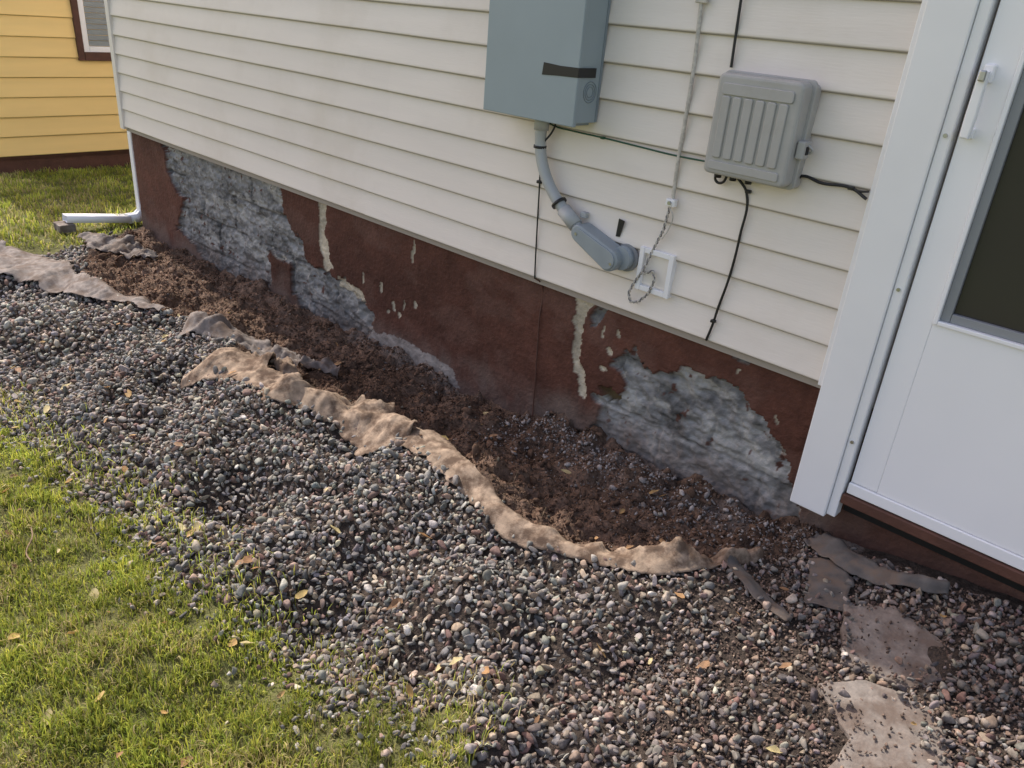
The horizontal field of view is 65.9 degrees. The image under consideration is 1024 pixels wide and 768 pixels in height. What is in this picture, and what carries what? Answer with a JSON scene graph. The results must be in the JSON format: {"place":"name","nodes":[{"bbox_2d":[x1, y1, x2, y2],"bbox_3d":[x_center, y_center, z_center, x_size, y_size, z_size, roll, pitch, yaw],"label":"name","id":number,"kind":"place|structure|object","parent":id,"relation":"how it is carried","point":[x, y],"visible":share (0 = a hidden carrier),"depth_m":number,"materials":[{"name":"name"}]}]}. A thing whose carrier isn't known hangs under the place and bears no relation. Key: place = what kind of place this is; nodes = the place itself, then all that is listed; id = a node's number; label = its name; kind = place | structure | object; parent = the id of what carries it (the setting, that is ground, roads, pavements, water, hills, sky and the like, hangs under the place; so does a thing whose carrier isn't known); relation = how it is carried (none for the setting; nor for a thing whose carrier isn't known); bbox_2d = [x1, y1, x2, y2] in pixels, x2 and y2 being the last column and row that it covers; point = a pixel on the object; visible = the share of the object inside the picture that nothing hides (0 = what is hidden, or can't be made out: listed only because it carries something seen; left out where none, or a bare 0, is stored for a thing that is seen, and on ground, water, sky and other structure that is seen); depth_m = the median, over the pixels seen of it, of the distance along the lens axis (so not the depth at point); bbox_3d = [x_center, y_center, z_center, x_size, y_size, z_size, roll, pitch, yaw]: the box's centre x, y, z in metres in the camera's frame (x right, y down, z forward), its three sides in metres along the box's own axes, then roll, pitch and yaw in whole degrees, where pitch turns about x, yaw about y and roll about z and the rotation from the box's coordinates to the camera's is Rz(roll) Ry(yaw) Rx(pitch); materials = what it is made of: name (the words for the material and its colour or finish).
{"place":"outdoors","nodes":[
{"label":"outdoors","id":0,"kind":"place"},
{"bbox_2d":[83,1,104,7],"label":"window blind","id":1,"kind":"object","parent":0,"point":[92,4],"depth_m":7.37,"materials":[{"name":"grey plastic"}]},
{"bbox_2d":[84,7,104,12],"bbox_3d":[-3.694,-3.579,7.595,0.004,0.044,0.798,26,33,37],"label":"window blind","id":2,"kind":"object","parent":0,"point":[94,10],"depth_m":7.39,"materials":[{"name":"grey plastic"}]},
{"bbox_2d":[85,13,105,18],"bbox_3d":[-3.698,-3.536,7.615,0.004,0.044,0.798,26,33,37],"label":"window blind","id":3,"kind":"object","parent":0,"point":[96,15],"depth_m":7.41,"materials":[{"name":"grey plastic"}]},
{"bbox_2d":[85,18,106,23],"bbox_3d":[-3.702,-3.493,7.636,0.004,0.044,0.798,26,33,37],"label":"window blind","id":4,"kind":"object","parent":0,"point":[95,21],"depth_m":7.43,"materials":[{"name":"grey plastic"}]},
{"bbox_2d":[86,24,107,29],"bbox_3d":[-3.706,-3.450,7.657,0.004,0.044,0.798,26,33,37],"label":"window blind","id":5,"kind":"object","parent":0,"point":[96,26],"depth_m":7.45,"materials":[{"name":"grey plastic"}]},
{"bbox_2d":[87,30,107,34],"bbox_3d":[-3.709,-3.407,7.678,0.004,0.044,0.798,26,33,37],"label":"window blind","id":6,"kind":"object","parent":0,"point":[97,32],"depth_m":7.47,"materials":[{"name":"grey plastic"}]},
{"bbox_2d":[88,35,108,40],"bbox_3d":[-3.713,-3.364,7.698,0.004,0.044,0.798,26,33,37],"label":"window blind","id":7,"kind":"object","parent":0,"point":[98,37],"depth_m":7.49,"materials":[{"name":"grey plastic"}]},
{"bbox_2d":[89,41,109,45],"bbox_3d":[-3.717,-3.321,7.719,0.004,0.044,0.798,26,33,37],"label":"window blind","id":8,"kind":"object","parent":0,"point":[98,43],"depth_m":7.51,"materials":[{"name":"grey plastic"}]},
{"bbox_2d":[0,163,520,767],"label":"grass","id":9,"kind":"structure","parent":0,"point":[88,643],"depth_m":2.00,"materials":[{"name":"green plant"}]},
{"bbox_2d":[25,527,32,562],"bbox_3d":[-1.395,0.464,2.283,0.019,0.014,0.189,-9,29,-26],"label":"twig","id":10,"kind":"object","parent":9,"relation":"on","point":[27,556],"visible":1,"depth_m":2.27,"materials":[{"name":"beige wood"}]},
{"bbox_2d":[0,231,1023,767],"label":"gravel","id":11,"kind":"structure","parent":0,"point":[200,409],"depth_m":2.24,"materials":[{"name":"grey gravel"}]},
{"bbox_2d":[180,347,417,455],"bbox_3d":[-0.837,0.040,3.107,1.147,0.220,0.323,20,29,29],"label":"landscape fabric","id":12,"kind":"object","parent":11,"relation":"on","point":[379,423],"visible":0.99,"depth_m":3.00,"materials":[{"name":"beige fabric"}]},
{"bbox_2d":[804,558,850,611],"bbox_3d":[0.897,0.559,2.232,0.121,0.028,0.227,14,27,18],"label":"landscape fabric","id":13,"kind":"object","parent":11,"relation":"on","point":[829,569],"visible":0.94,"depth_m":2.21,"materials":[{"name":"grey fabric"}]},
{"bbox_2d":[0,166,1023,767],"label":"ground","id":14,"kind":"structure","parent":0,"point":[934,652],"depth_m":2.26,"materials":[{"name":"soil"}]},
{"bbox_2d":[53,221,76,232],"bbox_3d":[-3.013,-1.060,5.319,0.136,0.050,0.106,26,33,37],"label":"paving stone","id":15,"kind":"object","parent":14,"relation":"on","point":[62,226],"visible":0.9,"depth_m":5.29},
{"bbox_2d":[0,152,130,174],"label":"foundation","id":16,"kind":"object","parent":14,"relation":"on","point":[93,161],"depth_m":7.72,"materials":[{"name":"brown paint"}]},
{"bbox_2d":[0,149,128,159],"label":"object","id":17,"kind":"object","parent":16,"relation":"on","point":[51,155],"depth_m":7.66,"materials":[{"name":"brown paint"}]},
{"bbox_2d":[0,0,128,156],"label":"siding","id":18,"kind":"object","parent":17,"relation":"attached to","point":[57,96],"visible":0.16,"depth_m":7.34,"materials":[{"name":"yellow wood"}]},
{"bbox_2d":[69,0,85,60],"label":"window casing","id":19,"kind":"object","parent":18,"relation":"attached to","point":[77,28],"depth_m":7.33,"materials":[{"name":"brown wood"}]},
{"bbox_2d":[77,0,89,51],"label":"window frame","id":20,"kind":"object","parent":19,"relation":"attached to","point":[83,25],"visible":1,"depth_m":7.36,"materials":[{"name":"white plastic"}]},
{"bbox_2d":[85,52,111,60],"bbox_3d":[-3.725,-3.216,7.768,0.050,0.075,0.908,26,33,37],"label":"window casing bottom","id":21,"kind":"object","parent":18,"relation":"attached to","point":[97,56],"depth_m":7.52,"materials":[{"name":"brown wood"}]},
{"bbox_2d":[89,46,109,51],"bbox_3d":[-3.725,-3.276,7.745,0.036,0.050,0.806,26,33,37],"label":"window frame bottom","id":22,"kind":"object","parent":21,"relation":"attached to","point":[98,49],"depth_m":7.52,"materials":[{"name":"white plastic"}]},
{"bbox_2d":[0,240,169,311],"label":"landscape fabric","id":23,"kind":"object","parent":14,"relation":"on","point":[50,275],"visible":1,"depth_m":4.30,"materials":[{"name":"grey fabric"}]},
{"bbox_2d":[62,131,141,223],"bbox_3d":[-2.674,-2.518,4.808,0.552,3.135,0.089,-14,32,-35],"label":"downspout","id":24,"kind":"object","parent":14,"relation":"on","point":[133,217],"visible":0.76,"depth_m":5.43,"materials":[{"name":"white plastic"}]},
{"bbox_2d":[76,232,160,259],"bbox_3d":[-2.534,-0.890,5.096,0.654,0.107,0.244,12,26,15],"label":"landscape fabric","id":25,"kind":"object","parent":14,"relation":"on","point":[127,246],"visible":1,"depth_m":5.10,"materials":[{"name":"grey fabric"}]},
{"bbox_2d":[178,311,340,377],"bbox_3d":[-1.164,-0.197,3.618,0.882,0.164,0.195,13,27,16],"label":"landscape fabric","id":26,"kind":"object","parent":14,"relation":"on","point":[218,325],"visible":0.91,"depth_m":3.63,"materials":[{"name":"grey fabric"}]},
{"bbox_2d":[246,351,298,373],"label":"landscape fabric","id":27,"kind":"object","parent":14,"relation":"on","point":[285,365],"visible":0.51,"depth_m":3.27,"materials":[{"name":"beige fabric"}]},
{"bbox_2d":[87,228,820,556],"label":"dry roots","id":28,"kind":"object","parent":14,"relation":"on","point":[445,404],"visible":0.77,"depth_m":3.18,"materials":[{"name":"brown plant"}]},
{"bbox_2d":[2,312,945,766],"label":"fallen leaves","id":29,"kind":"object","parent":14,"relation":"on","point":[392,604],"visible":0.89,"depth_m":2.21,"materials":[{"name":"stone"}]},
{"bbox_2d":[83,228,1023,767],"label":"soil clods","id":30,"kind":"object","parent":14,"relation":"on","point":[541,462],"visible":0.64,"depth_m":2.63,"materials":[{"name":"brown soil"}]},
{"bbox_2d":[131,132,1023,600],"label":"foundation wall","id":31,"kind":"structure","parent":14,"relation":"on","point":[717,420],"depth_m":3.22,"materials":[{"name":"brown paint"}]},
{"bbox_2d":[401,426,763,575],"bbox_3d":[0.100,0.361,2.515,1.335,0.151,0.362,19,29,27],"label":"landscape fabric","id":32,"kind":"object","parent":14,"relation":"on","point":[677,554],"visible":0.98,"depth_m":2.37,"materials":[{"name":"beige fabric"}]},
{"bbox_2d":[726,555,792,620],"bbox_3d":[0.669,0.560,2.188,0.061,0.040,0.287,-4,27,-18],"label":"landscape fabric","id":33,"kind":"object","parent":14,"relation":"on","point":[750,583],"visible":1,"depth_m":2.17,"materials":[{"name":"grey fabric"}]},
{"bbox_2d":[803,533,949,593],"bbox_3d":[1.019,0.516,2.254,0.111,0.101,0.408,-15,32,-35],"label":"landscape fabric","id":34,"kind":"object","parent":14,"relation":"on","point":[838,552],"visible":1,"depth_m":2.24,"materials":[{"name":"grey fabric"}]},
{"bbox_2d":[816,680,952,767],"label":"landscape fabric","id":35,"kind":"object","parent":14,"relation":"on","point":[874,704],"visible":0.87,"depth_m":1.75,"materials":[{"name":"beige fabric"}]},
{"bbox_2d":[840,604,942,687],"bbox_3d":[0.967,0.682,2.008,0.252,0.092,0.278,13,27,17],"label":"landscape fabric","id":36,"kind":"object","parent":14,"relation":"on","point":[917,655],"visible":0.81,"depth_m":2.00,"materials":[{"name":"grey fabric"}]},
{"bbox_2d":[840,491,1023,585],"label":"door sill","id":37,"kind":"structure","parent":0,"point":[994,565],"depth_m":2.17,"materials":[{"name":"brown wood"}]},
{"bbox_2d":[954,109,1023,332],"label":"door glass","id":38,"kind":"object","parent":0,"point":[992,291],"visible":1,"depth_m":1.91,"materials":[{"name":"black glass"}]},
{"bbox_3d":[2.702,-0.664,5.470,7.970,1.200,6.895,26,33,37],"label":"side foundation","id":39,"kind":"object","parent":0,"visible":0},
{"bbox_2d":[126,0,1000,407],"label":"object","id":40,"kind":"object","parent":39,"relation":"on","point":[664,328],"visible":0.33,"depth_m":2.84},
{"bbox_2d":[104,0,127,128],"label":"corner post","id":41,"kind":"object","parent":40,"relation":"attached to","point":[111,36],"visible":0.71,"depth_m":5.06,"materials":[{"name":"white plastic"}]},
{"bbox_2d":[110,0,921,380],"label":"siding front","id":42,"kind":"object","parent":40,"relation":"attached to","point":[372,108],"visible":0.91,"depth_m":2.81,"materials":[{"name":"beige plastic"}]},
{"bbox_2d":[483,0,610,126],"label":"electrical panel","id":43,"kind":"object","parent":42,"relation":"attached to","point":[544,60],"visible":1,"depth_m":2.55,"materials":[{"name":"grey metal"}]},
{"bbox_2d":[533,120,638,270],"bbox_3d":[0.242,-0.647,2.693,0.476,0.450,0.080,26,33,37],"label":"electrical conduit","id":44,"kind":"object","parent":43,"relation":"attached to","point":[602,250],"visible":0.96,"depth_m":2.71,"materials":[{"name":"grey plastic"}]},
{"bbox_2d":[634,246,646,288],"bbox_3d":[0.435,-0.390,2.645,0.018,0.146,0.028,26,33,37],"label":"frame","id":45,"kind":"object","parent":42,"relation":"attached to","point":[641,261],"visible":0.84,"depth_m":2.63,"materials":[{"name":"white plastic"}]},
{"bbox_2d":[639,284,663,296],"bbox_3d":[0.471,-0.313,2.638,0.096,0.018,0.027,26,33,37],"label":"frame bottom","id":46,"kind":"object","parent":42,"relation":"attached to","point":[654,291],"visible":0.8,"depth_m":2.63,"materials":[{"name":"white plastic"}]},
{"bbox_2d":[642,254,668,290],"bbox_3d":[0.481,-0.372,2.615,0.096,0.109,0.014,26,33,37],"label":"frame insert","id":47,"kind":"object","parent":42,"relation":"attached to","point":[658,265],"visible":0.71,"depth_m":2.61,"materials":[{"name":"beige plastic"}]},
{"bbox_2d":[645,247,671,259],"bbox_3d":[0.481,-0.428,2.583,0.096,0.018,0.027,26,33,37],"label":"wall vent frame","id":48,"kind":"object","parent":42,"relation":"attached to","point":[661,254],"visible":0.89,"depth_m":2.57,"materials":[{"name":"white plastic"}]},
{"bbox_2d":[663,254,677,298],"bbox_3d":[0.517,-0.350,2.576,0.018,0.146,0.028,26,33,37],"label":"frame","id":49,"kind":"object","parent":42,"relation":"attached to","point":[671,270],"visible":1,"depth_m":2.56,"materials":[{"name":"white plastic"}]},
{"bbox_2d":[730,0,741,67],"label":"coaxial cable","id":50,"kind":"object","parent":42,"relation":"attached to","point":[735,34],"visible":1,"depth_m":2.21,"materials":[{"name":"black rubber"}]},
{"bbox_2d":[704,70,820,189],"bbox_3d":[0.694,-0.697,2.189,0.305,0.298,0.098,26,33,37],"label":"telephone interface box","id":51,"kind":"object","parent":42,"relation":"attached to","point":[761,128],"visible":1,"depth_m":2.15,"materials":[{"name":"grey plastic"}]},
{"bbox_2d":[705,174,751,340],"bbox_3d":[0.632,-0.378,2.432,0.123,0.524,0.023,26,33,37],"label":"telephone cable","id":52,"kind":"object","parent":51,"relation":"hanging from","point":[747,192],"visible":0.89,"depth_m":2.38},
{"bbox_2d":[799,174,868,199],"bbox_3d":[0.859,-0.536,2.139,0.220,0.032,0.021,26,33,37],"label":"branch cable","id":53,"kind":"object","parent":51,"relation":"attached to","point":[857,191],"visible":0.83,"depth_m":2.12,"materials":[{"name":"black rubber"}]},
{"bbox_2d":[532,123,704,416],"bbox_3d":[0.316,-0.288,2.809,0.689,1.206,0.085,26,33,37],"label":"ground wire","id":54,"kind":"object","parent":40,"relation":"attached to","point":[539,181],"visible":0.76,"depth_m":2.85,"materials":[{"name":"black rubber"}]},
{"bbox_2d":[627,0,707,303],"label":"drop cable","id":55,"kind":"object","parent":40,"relation":"attached to","point":[672,201],"visible":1,"depth_m":2.44,"materials":[{"name":"plastic"}]},
{"bbox_2d":[818,0,926,385],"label":"trim door","id":56,"kind":"structure","parent":40,"relation":"attached to","point":[893,113],"depth_m":2.05,"materials":[{"name":"white plastic"}]},
{"bbox_2d":[790,0,980,515],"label":"door trim","id":57,"kind":"structure","parent":40,"relation":"attached to","point":[943,37],"depth_m":2.05,"materials":[{"name":"white wood"}]},
{"bbox_2d":[826,0,998,516],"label":"door trim lip","id":58,"kind":"object","parent":57,"relation":"attached to","point":[986,11],"depth_m":2.01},
{"bbox_2d":[843,505,1023,592],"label":"door backing","id":59,"kind":"object","parent":40,"relation":"attached to","point":[982,570],"depth_m":2.23,"materials":[{"name":"brown wood"}]},
{"bbox_2d":[847,481,1023,570],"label":"door sweep","id":60,"kind":"object","parent":59,"relation":"attached to","point":[1001,554],"depth_m":2.17,"materials":[{"name":"white plastic"}]},
{"bbox_2d":[851,0,1023,491],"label":"door stile","id":61,"kind":"object","parent":59,"relation":"attached to","point":[1004,47],"depth_m":1.99,"materials":[{"name":"white paint"}]},
{"bbox_2d":[970,128,975,138],"bbox_3d":[1.085,-0.594,1.871,0.022,0.025,0.010,26,33,37],"label":"handle mount bottom","id":62,"kind":"object","parent":61,"relation":"attached to","point":[973,133],"visible":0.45,"depth_m":1.86,"materials":[{"name":"white plastic"}]},
{"bbox_2d":[959,71,990,138],"bbox_3d":[1.067,-0.643,1.822,0.024,0.148,0.016,26,33,37],"label":"handle pull","id":63,"kind":"object","parent":61,"relation":"attached to","point":[972,112],"visible":0.98,"depth_m":1.82,"materials":[{"name":"white metal"}]},
{"bbox_2d":[977,70,986,81],"bbox_3d":[1.063,-0.696,1.784,0.014,0.024,0.012,26,33,37],"label":"handle button","id":64,"kind":"object","parent":63,"relation":"attached to","point":[982,75],"visible":1,"depth_m":1.78,"materials":[{"name":"beige plastic"}]},
{"bbox_2d":[984,64,996,82],"bbox_3d":[1.094,-0.712,1.812,0.024,0.040,0.016,26,33,37],"label":"handle mount top","id":65,"kind":"object","parent":61,"relation":"attached to","point":[991,68],"visible":0.69,"depth_m":1.80,"materials":[{"name":"white plastic"}]},
{"bbox_2d":[877,324,1023,556],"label":"door panel bottom","id":66,"kind":"structure","parent":59,"relation":"attached to","point":[956,458],"depth_m":2.06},
{"bbox_2d":[932,47,1023,324],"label":"glazing bead","id":67,"kind":"object","parent":59,"relation":"attached to","point":[986,168],"visible":0.76,"depth_m":1.88,"materials":[{"name":"white plastic"}]},
{"bbox_2d":[937,320,1023,350],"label":"glazing bead","id":68,"kind":"object","parent":59,"relation":"attached to","point":[986,336],"visible":0.78,"depth_m":1.97,"materials":[{"name":"white plastic"}]},
{"bbox_2d":[950,313,1023,343],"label":"glazing seal","id":69,"kind":"object","parent":68,"relation":"on","point":[990,329],"visible":1,"depth_m":1.96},
{"bbox_2d":[940,69,1023,321],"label":"glazing seal","id":70,"kind":"object","parent":59,"relation":"attached to","point":[998,164],"visible":0.84,"depth_m":1.90,"materials":[{"name":"grey rubber"}]}
]}

